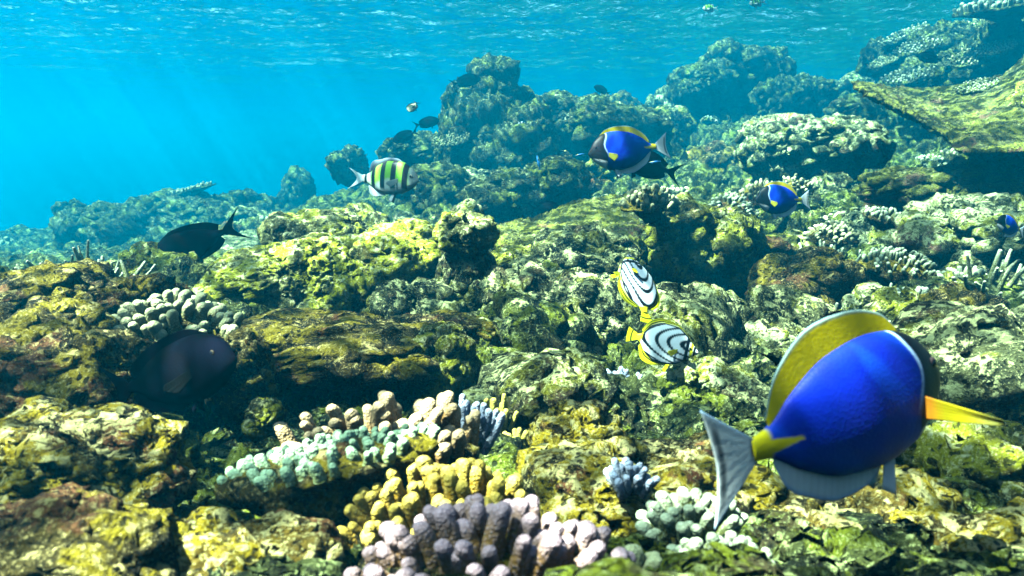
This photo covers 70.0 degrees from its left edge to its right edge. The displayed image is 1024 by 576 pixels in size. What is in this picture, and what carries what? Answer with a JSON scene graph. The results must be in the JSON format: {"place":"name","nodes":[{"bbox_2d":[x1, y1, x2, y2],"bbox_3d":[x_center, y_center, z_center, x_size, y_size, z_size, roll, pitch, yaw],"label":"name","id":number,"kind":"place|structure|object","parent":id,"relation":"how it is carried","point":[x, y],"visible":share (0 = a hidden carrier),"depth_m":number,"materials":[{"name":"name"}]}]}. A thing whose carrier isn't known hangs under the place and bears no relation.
{"place":"outdoors","nodes":[
{"label":"outdoors","id":0,"kind":"place"},
{"bbox_2d":[96,329,237,413],"bbox_3d":[-0.439,0.115,0.925,0.241,0.106,0.065,-16,-6,22],"label":"surgeonfish","id":1,"kind":"object","parent":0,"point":[177,370],"visible":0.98,"depth_m":0.90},
{"bbox_2d":[157,208,252,259],"bbox_3d":[-0.942,-0.138,2.203,0.289,0.127,0.078,-25,6,-12],"label":"surgeonfish","id":2,"kind":"object","parent":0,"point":[203,240],"visible":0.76,"depth_m":2.19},
{"bbox_2d":[349,158,418,202],"bbox_3d":[-0.461,-0.384,2.606,0.287,0.161,0.084,4,1,20],"label":"sergeant fish","id":3,"kind":"object","parent":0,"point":[392,176],"visible":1,"depth_m":2.58},
{"bbox_2d":[0,0,967,205],"label":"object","id":4,"kind":"structure","parent":0,"point":[28,176],"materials":[{"name":"liquid"}]},
{"bbox_2d":[0,0,996,147],"bbox_3d":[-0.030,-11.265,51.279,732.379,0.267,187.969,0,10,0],"label":"water surface","id":5,"kind":"object","parent":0,"point":[135,97],"visible":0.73,"depth_m":15.62,"materials":[{"name":"liquid"}]},
{"bbox_2d":[0,79,1023,575],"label":"seabed","id":6,"kind":"structure","parent":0,"point":[650,405],"depth_m":1.29,"materials":[{"name":"stone"}]},
{"bbox_2d":[0,229,52,244],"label":"reef rock","id":7,"kind":"object","parent":6,"relation":"on","point":[41,236],"visible":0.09,"depth_m":10.64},
{"bbox_2d":[0,315,152,418],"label":"reef rock","id":8,"kind":"object","parent":6,"relation":"on","point":[59,358],"visible":0.66,"depth_m":0.98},
{"bbox_2d":[14,240,155,276],"bbox_3d":[-1.070,-0.028,1.855,0.320,0.192,0.143,-2,10,-12],"label":"staghorn coral","id":9,"kind":"object","parent":6,"relation":"on","point":[116,270],"visible":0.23,"depth_m":1.85},
{"bbox_2d":[50,246,123,260],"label":"reef rock","id":10,"kind":"object","parent":6,"relation":"on","point":[95,254],"visible":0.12,"depth_m":6.37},
{"bbox_2d":[0,482,190,575],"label":"reef rock","id":11,"kind":"object","parent":6,"relation":"on","point":[71,529],"visible":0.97,"depth_m":0.56,"materials":[{"name":"stone"}]},
{"bbox_2d":[48,200,144,246],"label":"reef rock","id":12,"kind":"object","parent":6,"relation":"on","point":[110,224],"visible":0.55,"depth_m":8.77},
{"bbox_2d":[0,258,195,329],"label":"reef rock","id":13,"kind":"object","parent":6,"relation":"on","point":[91,291],"visible":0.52,"depth_m":1.26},
{"bbox_2d":[0,395,197,512],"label":"reef rock","id":14,"kind":"object","parent":6,"relation":"on","point":[128,454],"visible":0.8,"depth_m":0.76,"materials":[{"name":"stone"}]},
{"bbox_2d":[112,288,243,342],"bbox_3d":[-0.604,0.074,1.286,0.227,0.145,0.217,-8,13,-40],"label":"finger coral","id":15,"kind":"object","parent":6,"relation":"on","point":[154,318],"visible":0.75,"depth_m":1.25},
{"bbox_2d":[119,188,251,236],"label":"reef rock","id":16,"kind":"object","parent":6,"relation":"on","point":[161,212],"visible":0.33,"depth_m":9.13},
{"bbox_2d":[165,181,215,197],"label":"plate coral","id":17,"kind":"object","parent":16,"relation":"on","point":[195,190],"visible":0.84,"depth_m":9.51},
{"bbox_2d":[220,229,258,249],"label":"sand slab","id":18,"kind":"structure","parent":6,"relation":"on","point":[234,242],"depth_m":5.47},
{"bbox_2d":[205,326,278,425],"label":"reef rock","id":19,"kind":"object","parent":6,"relation":"on","point":[252,377],"visible":0.65,"depth_m":1.22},
{"bbox_2d":[225,205,268,223],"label":"rubble rock","id":20,"kind":"object","parent":6,"relation":"on","point":[242,214],"visible":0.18,"depth_m":9.03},
{"bbox_2d":[211,188,284,210],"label":"reef rock","id":21,"kind":"object","parent":6,"relation":"on","point":[263,201],"visible":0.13,"depth_m":10.03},
{"bbox_2d":[177,506,345,575],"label":"reef rock","id":22,"kind":"object","parent":6,"relation":"on","point":[228,542],"visible":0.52,"depth_m":0.63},
{"bbox_2d":[241,397,287,440],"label":"reef rock","id":23,"kind":"object","parent":6,"relation":"on","point":[262,416],"visible":0.91,"depth_m":0.98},
{"bbox_2d":[191,231,368,312],"bbox_3d":[-0.722,0.028,2.200,0.688,0.339,0.526,-14,10,2],"label":"boulder","id":24,"kind":"object","parent":6,"relation":"on","point":[317,270],"visible":0.36,"depth_m":2.02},
{"bbox_2d":[276,165,317,210],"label":"reef rock","id":25,"kind":"object","parent":6,"relation":"on","point":[298,187],"visible":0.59,"depth_m":12.47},
{"bbox_2d":[257,208,368,244],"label":"boulder","id":26,"kind":"object","parent":6,"relation":"on","point":[279,226],"visible":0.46,"depth_m":2.47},
{"bbox_2d":[214,422,440,527],"bbox_3d":[-0.181,0.222,0.763,0.242,0.144,0.137,-12,3,2],"label":"coral","id":27,"kind":"object","parent":6,"relation":"on","point":[325,476],"visible":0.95,"depth_m":0.72},
{"bbox_2d":[324,144,369,187],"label":"outcrop rock","id":28,"kind":"object","parent":6,"relation":"on","point":[339,164],"visible":0.86,"depth_m":8.54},
{"bbox_2d":[330,202,389,226],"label":"rubble rock","id":29,"kind":"object","parent":6,"relation":"on","point":[368,214],"visible":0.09,"depth_m":3.45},
{"bbox_2d":[240,307,496,395],"bbox_3d":[-0.365,0.121,1.550,0.662,0.146,0.546,0,10,0],"label":"rock ledge","id":30,"kind":"object","parent":6,"relation":"on","point":[322,352],"visible":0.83,"depth_m":1.37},
{"bbox_2d":[273,390,480,465],"bbox_3d":[-0.163,0.211,0.909,0.259,0.172,0.117,-6,15,1],"label":"finger coral","id":31,"kind":"object","parent":6,"relation":"on","point":[456,441],"visible":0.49,"depth_m":0.89},
{"bbox_2d":[348,218,441,295],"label":"boulder","id":32,"kind":"object","parent":6,"relation":"on","point":[406,249],"visible":0.38,"depth_m":2.09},
{"bbox_2d":[375,130,439,166],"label":"outcrop rock","id":33,"kind":"object","parent":6,"relation":"on","point":[419,149],"visible":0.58,"depth_m":7.74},
{"bbox_2d":[360,277,466,318],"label":"boulder","id":34,"kind":"object","parent":6,"relation":"on","point":[396,296],"visible":0.44,"depth_m":1.98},
{"bbox_2d":[336,455,528,567],"bbox_3d":[-0.075,0.218,0.698,0.188,0.117,0.149,-8,16,1],"label":"finger coral","id":35,"kind":"object","parent":6,"relation":"on","point":[370,512],"visible":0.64,"depth_m":0.68,"materials":[{"name":"stone"}]},
{"bbox_2d":[395,159,471,214],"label":"outcrop rock","id":36,"kind":"object","parent":6,"relation":"on","point":[441,180],"visible":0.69,"depth_m":5.97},
{"bbox_2d":[409,321,476,404],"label":"boulder","id":37,"kind":"object","parent":6,"relation":"on","point":[449,347],"visible":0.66,"depth_m":1.39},
{"bbox_2d":[437,73,524,167],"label":"outcrop rock","id":38,"kind":"object","parent":6,"relation":"on","point":[484,100],"visible":0.46,"depth_m":7.15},
{"bbox_2d":[431,131,469,148],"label":"plate coral","id":39,"kind":"object","parent":38,"relation":"on","point":[450,140],"visible":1,"depth_m":7.09},
{"bbox_2d":[466,52,521,99],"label":"outcrop rock","id":40,"kind":"object","parent":38,"relation":"on","point":[504,69],"visible":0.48,"depth_m":7.37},
{"bbox_2d":[459,394,505,455],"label":"finger coral","id":41,"kind":"object","parent":6,"relation":"on","point":[491,423],"visible":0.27,"depth_m":0.99},
{"bbox_2d":[343,493,635,575],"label":"finger coral","id":42,"kind":"object","parent":6,"relation":"on","point":[473,535],"visible":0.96,"depth_m":0.55},
{"bbox_2d":[473,327,517,384],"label":"rubble rock","id":43,"kind":"object","parent":6,"relation":"on","point":[489,351],"visible":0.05,"depth_m":1.58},
{"bbox_2d":[480,393,518,432],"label":"finger coral","id":44,"kind":"object","parent":6,"relation":"on","point":[492,406],"visible":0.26,"depth_m":1.24},
{"bbox_2d":[454,167,545,222],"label":"outcrop rock","id":45,"kind":"object","parent":6,"relation":"on","point":[509,194],"visible":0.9,"depth_m":4.88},
{"bbox_2d":[491,244,530,264],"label":"reef rock","id":46,"kind":"object","parent":6,"relation":"on","point":[506,254],"visible":0.17,"depth_m":2.42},
{"bbox_2d":[462,97,562,171],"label":"outcrop rock","id":47,"kind":"object","parent":6,"relation":"on","point":[508,142],"visible":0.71,"depth_m":6.88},
{"bbox_2d":[475,288,595,353],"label":"rubble rock","id":48,"kind":"object","parent":6,"relation":"on","point":[528,324],"visible":0.38,"depth_m":1.72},
{"bbox_2d":[462,347,616,435],"bbox_3d":[0.037,0.246,1.378,0.336,0.261,0.260,-41,24,0],"label":"rubble rock","id":49,"kind":"object","parent":6,"relation":"on","point":[531,386],"visible":0.38,"depth_m":1.27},
{"bbox_2d":[522,155,592,210],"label":"outcrop rock","id":50,"kind":"object","parent":6,"relation":"on","point":[563,179],"visible":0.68,"depth_m":5.08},
{"bbox_2d":[467,261,648,355],"bbox_3d":[0.112,0.178,2.050,0.595,0.524,0.490,18,9,-3],"label":"reef rock","id":51,"kind":"object","parent":6,"relation":"on","point":[598,301],"visible":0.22,"depth_m":1.91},
{"bbox_2d":[435,249,496,311],"bbox_3d":[-0.113,0.034,2.150,0.193,0.404,0.323,-14,10,2],"label":"rock pillar","id":52,"kind":"object","parent":51,"relation":"on","point":[460,275],"visible":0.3,"depth_m":2.02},
{"bbox_2d":[432,209,499,257],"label":"boulder","id":53,"kind":"object","parent":52,"relation":"on","point":[464,233],"visible":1,"depth_m":2.00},
{"bbox_2d":[492,193,645,254],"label":"turf slab","id":54,"kind":"structure","parent":6,"relation":"on","point":[605,212],"depth_m":3.01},
{"bbox_2d":[535,89,611,154],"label":"outcrop rock","id":55,"kind":"object","parent":6,"relation":"on","point":[560,103],"visible":0.2,"depth_m":8.31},
{"bbox_2d":[526,399,626,446],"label":"reef rock","id":56,"kind":"object","parent":6,"relation":"on","point":[571,420],"visible":0.33,"depth_m":1.07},
{"bbox_2d":[509,224,651,275],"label":"reef rock","id":57,"kind":"object","parent":6,"relation":"on","point":[595,248],"visible":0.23,"depth_m":2.27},
{"bbox_2d":[585,157,615,181],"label":"rubble rock","id":58,"kind":"object","parent":6,"relation":"on","point":[596,169],"visible":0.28,"depth_m":6.56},
{"bbox_2d":[565,99,674,157],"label":"outcrop rock","id":59,"kind":"object","parent":6,"relation":"on","point":[589,123],"visible":0.66,"depth_m":7.46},
{"bbox_2d":[624,544,662,569],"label":"finger coral","id":60,"kind":"object","parent":6,"relation":"on","point":[653,559],"visible":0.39,"depth_m":0.60},
{"bbox_2d":[618,183,681,223],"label":"cauliflower coral","id":61,"kind":"object","parent":6,"relation":"on","point":[646,203],"visible":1,"depth_m":2.51},
{"bbox_2d":[515,431,786,537],"bbox_3d":[0.171,0.253,0.920,0.335,0.124,0.271,0,10,0],"label":"rock ledge","id":62,"kind":"object","parent":6,"relation":"on","point":[565,481],"visible":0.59,"depth_m":0.86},
{"bbox_2d":[603,457,659,499],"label":"finger coral","id":63,"kind":"object","parent":62,"relation":"on","point":[626,477],"visible":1,"depth_m":0.79},
{"bbox_2d":[644,85,674,107],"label":"rubble rock","id":64,"kind":"object","parent":6,"relation":"on","point":[657,98],"visible":0.24,"depth_m":12.19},
{"bbox_2d":[655,104,696,148],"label":"rubble rock","id":65,"kind":"object","parent":6,"relation":"on","point":[684,122],"visible":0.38,"depth_m":10.24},
{"bbox_2d":[642,355,725,394],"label":"reef rock","id":66,"kind":"object","parent":6,"relation":"on","point":[706,371],"visible":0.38,"depth_m":1.45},
{"bbox_2d":[632,281,743,363],"bbox_3d":[0.430,0.136,1.755,0.234,0.346,0.260,-37,-22,34],"label":"rubble rock","id":67,"kind":"object","parent":6,"relation":"on","point":[704,316],"visible":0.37,"depth_m":1.69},
{"bbox_2d":[635,487,752,550],"bbox_3d":[0.174,0.226,0.698,0.114,0.066,0.094,0,10,0],"label":"finger coral","id":68,"kind":"object","parent":6,"relation":"on","point":[673,519],"visible":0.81,"depth_m":0.69},
{"bbox_2d":[665,61,740,115],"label":"reef rock","id":69,"kind":"object","parent":6,"relation":"on","point":[705,89],"visible":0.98,"depth_m":10.95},
{"bbox_2d":[643,192,767,294],"bbox_3d":[0.735,-0.155,2.800,0.492,0.425,0.423,0,10,0],"label":"reef rock","id":70,"kind":"object","parent":6,"relation":"on","point":[723,247],"visible":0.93,"depth_m":2.65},
{"bbox_2d":[678,140,735,173],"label":"rubble rock","id":71,"kind":"object","parent":6,"relation":"on","point":[717,154],"visible":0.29,"depth_m":7.57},
{"bbox_2d":[674,532,775,563],"bbox_3d":[0.179,0.239,0.621,0.108,0.063,0.083,0,10,0],"label":"finger coral","id":72,"kind":"object","parent":6,"relation":"on","point":[695,543],"visible":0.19,"depth_m":0.62},
{"bbox_2d":[709,193,759,218],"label":"finger coral","id":73,"kind":"object","parent":6,"relation":"on","point":[726,201],"visible":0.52,"depth_m":3.62},
{"bbox_2d":[731,297,753,334],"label":"rubble rock","id":74,"kind":"object","parent":6,"relation":"on","point":[745,313],"visible":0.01,"depth_m":1.78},
{"bbox_2d":[719,362,770,412],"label":"reef rock","id":75,"kind":"object","parent":6,"relation":"on","point":[738,380],"visible":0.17,"depth_m":1.40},
{"bbox_2d":[694,37,797,106],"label":"reef rock","id":76,"kind":"object","parent":6,"relation":"on","point":[753,65],"visible":0.52,"depth_m":11.14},
{"bbox_2d":[734,178,772,208],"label":"finger coral","id":77,"kind":"object","parent":6,"relation":"on","point":[751,191],"visible":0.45,"depth_m":3.85},
{"bbox_2d":[752,236,798,266],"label":"rubble rock","id":78,"kind":"object","parent":6,"relation":"on","point":[775,244],"visible":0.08,"depth_m":2.85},
{"bbox_2d":[745,284,836,339],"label":"rubble rock","id":79,"kind":"object","parent":6,"relation":"on","point":[795,313],"visible":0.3,"depth_m":1.74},
{"bbox_2d":[740,315,795,351],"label":"rubble rock","id":80,"kind":"object","parent":79,"relation":"on","point":[759,333],"visible":0.2,"depth_m":1.70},
{"bbox_2d":[765,229,818,247],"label":"rubble rock","id":81,"kind":"object","parent":6,"relation":"on","point":[794,237],"visible":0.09,"depth_m":3.00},
{"bbox_2d":[803,219,859,249],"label":"finger coral","id":82,"kind":"object","parent":81,"relation":"on","point":[841,234],"visible":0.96,"depth_m":2.95},
{"bbox_2d":[747,72,839,117],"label":"reef rock","id":83,"kind":"object","parent":6,"relation":"on","point":[804,93],"visible":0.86,"depth_m":10.66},
{"bbox_2d":[782,173,815,196],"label":"finger coral","id":84,"kind":"object","parent":6,"relation":"on","point":[801,186],"visible":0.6,"depth_m":3.85},
{"bbox_2d":[745,245,881,309],"bbox_3d":[0.972,0.030,2.400,0.433,0.343,0.371,0,10,0],"label":"reef rock","id":85,"kind":"object","parent":6,"relation":"on","point":[829,275],"visible":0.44,"depth_m":2.27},
{"bbox_2d":[733,112,896,181],"bbox_3d":[2.133,-0.995,5.270,1.092,0.551,0.838,0,10,0],"label":"boulder","id":86,"kind":"object","parent":6,"relation":"on","point":[774,147],"visible":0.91,"depth_m":5.00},
{"bbox_2d":[809,169,857,193],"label":"rubble rock","id":87,"kind":"object","parent":6,"relation":"on","point":[824,180],"visible":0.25,"depth_m":4.91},
{"bbox_2d":[822,92,886,122],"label":"reef rock","id":88,"kind":"object","parent":6,"relation":"on","point":[856,104],"visible":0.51,"depth_m":8.51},
{"bbox_2d":[835,71,876,94],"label":"rubble rock","id":89,"kind":"object","parent":6,"relation":"on","point":[843,83],"visible":0.49,"depth_m":12.11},
{"bbox_2d":[765,465,962,530],"bbox_3d":[0.414,0.306,0.850,0.335,0.194,0.259,0,10,0],"label":"reef rock","id":90,"kind":"object","parent":6,"relation":"on","point":[926,500],"visible":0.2,"depth_m":0.82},
{"bbox_2d":[840,206,894,247],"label":"rubble rock","id":91,"kind":"object","parent":6,"relation":"on","point":[855,218],"visible":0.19,"depth_m":3.40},
{"bbox_2d":[839,286,922,320],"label":"rubble rock","id":92,"kind":"object","parent":6,"relation":"on","point":[889,303],"visible":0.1,"depth_m":1.95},
{"bbox_2d":[851,282,882,303],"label":"lobe coral","id":93,"kind":"object","parent":92,"relation":"on","point":[864,291],"visible":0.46,"depth_m":2.07},
{"bbox_2d":[855,36,906,80],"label":"reef rock","id":94,"kind":"object","parent":6,"relation":"on","point":[871,51],"visible":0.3,"depth_m":9.49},
{"bbox_2d":[862,205,900,230],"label":"table coral","id":95,"kind":"object","parent":6,"relation":"on","point":[881,219],"visible":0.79,"depth_m":3.07},
{"bbox_2d":[858,246,936,285],"bbox_3d":[1.322,-0.070,2.519,0.257,0.148,0.194,5,28,-1],"label":"coral","id":96,"kind":"object","parent":6,"relation":"on","point":[884,266],"visible":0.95,"depth_m":2.47},
{"bbox_2d":[879,64,935,87],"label":"plate coral","id":97,"kind":"object","parent":6,"relation":"on","point":[909,77],"visible":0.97,"depth_m":7.54},
{"bbox_2d":[886,51,975,87],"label":"reef rock","id":98,"kind":"object","parent":6,"relation":"on","point":[946,75],"visible":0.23,"depth_m":7.71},
{"bbox_2d":[892,35,942,56],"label":"plate coral","id":99,"kind":"object","parent":98,"relation":"on","point":[921,44],"visible":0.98,"depth_m":8.22},
{"bbox_2d":[851,162,1023,211],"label":"rock slab","id":100,"kind":"object","parent":6,"relation":"on","point":[898,186],"visible":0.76,"depth_m":3.46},
{"bbox_2d":[906,19,983,56],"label":"reef rock","id":101,"kind":"object","parent":6,"relation":"on","point":[955,33],"visible":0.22,"depth_m":8.44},
{"bbox_2d":[878,21,929,47],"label":"plate coral","id":102,"kind":"object","parent":101,"relation":"on","point":[900,38],"visible":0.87,"depth_m":9.16},
{"bbox_2d":[890,300,1023,424],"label":"rubble rock","id":103,"kind":"object","parent":6,"relation":"on","point":[976,353],"visible":0.53,"depth_m":1.26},
{"bbox_2d":[890,192,1023,273],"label":"boulder","id":104,"kind":"object","parent":6,"relation":"on","point":[941,230],"visible":0.69,"depth_m":2.63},
{"bbox_2d":[895,420,1023,500],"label":"reef rock","id":105,"kind":"object","parent":6,"relation":"on","point":[991,457],"visible":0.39,"depth_m":0.94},
{"bbox_2d":[920,281,1008,307],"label":"rubble rock","id":106,"kind":"object","parent":6,"relation":"on","point":[952,291],"visible":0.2,"depth_m":1.94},
{"bbox_2d":[943,43,1009,71],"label":"plate coral","id":107,"kind":"object","parent":6,"relation":"on","point":[965,58],"visible":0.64,"depth_m":7.32},
{"bbox_2d":[974,39,1017,58],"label":"plate coral","id":108,"kind":"object","parent":107,"relation":"on","point":[995,49],"visible":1,"depth_m":7.10},
{"bbox_2d":[930,496,1023,552],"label":"reef rock","id":109,"kind":"object","parent":6,"relation":"on","point":[993,530],"visible":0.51,"depth_m":0.73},
{"bbox_2d":[955,18,1023,78],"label":"reef rock","id":110,"kind":"object","parent":6,"relation":"on","point":[985,31],"visible":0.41,"depth_m":7.52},
{"bbox_2d":[952,0,1023,36],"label":"plate coral","id":111,"kind":"object","parent":110,"relation":"on","point":[1007,15],"visible":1,"depth_m":7.03},
{"bbox_2d":[957,249,1023,299],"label":"staghorn coral","id":112,"kind":"object","parent":6,"relation":"on","point":[994,281],"visible":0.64,"depth_m":2.24},
{"bbox_2d":[966,80,1023,177],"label":"reef rock","id":113,"kind":"object","parent":6,"relation":"on","point":[1015,162],"visible":0.05,"depth_m":3.52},
{"bbox_2d":[851,55,1023,156],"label":"dead table coral","id":114,"kind":"object","parent":113,"relation":"on","point":[983,123],"visible":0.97,"depth_m":3.62},
{"bbox_2d":[955,76,1001,93],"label":"plate coral","id":115,"kind":"object","parent":114,"relation":"on","point":[977,85],"visible":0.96,"depth_m":4.34},
{"bbox_2d":[588,126,669,178],"bbox_3d":[0.369,-0.431,2.302,0.266,0.163,0.062,-8,1,-8],"label":"blue tang","id":116,"kind":"object","parent":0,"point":[618,150],"visible":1,"depth_m":2.29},
{"bbox_2d":[610,254,659,322],"bbox_3d":[0.241,-0.001,1.416,0.113,0.159,0.041,12,-37,-29],"label":"butterflyfish","id":117,"kind":"object","parent":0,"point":[637,287],"visible":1,"depth_m":1.41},
{"bbox_2d":[632,150,685,187],"bbox_3d":[0.462,-0.409,2.452,0.248,0.109,0.067,15,-3,-10],"label":"surgeonfish","id":118,"kind":"object","parent":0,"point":[658,170],"visible":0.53,"depth_m":2.45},
{"bbox_2d":[626,318,697,371],"bbox_3d":[0.277,0.105,1.352,0.135,0.096,0.035,14,5,22],"label":"butterflyfish","id":119,"kind":"object","parent":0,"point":[664,342],"visible":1,"depth_m":1.34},
{"bbox_2d":[755,181,810,219],"bbox_3d":[0.965,-0.311,2.602,0.226,0.138,0.052,-2,1,-15],"label":"blue tang","id":120,"kind":"object","parent":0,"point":[775,199],"visible":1,"depth_m":2.58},
{"bbox_2d":[700,310,1004,530],"bbox_3d":[0.282,0.104,0.573,0.270,0.159,0.138,-9,13,-42],"label":"blue tang","id":121,"kind":"object","parent":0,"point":[854,404],"visible":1,"depth_m":0.58,"materials":[{"name":"blue"}]},
{"bbox_2d":[996,213,1023,237],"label":"tang","id":122,"kind":"object","parent":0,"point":[1007,224],"visible":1,"depth_m":2.19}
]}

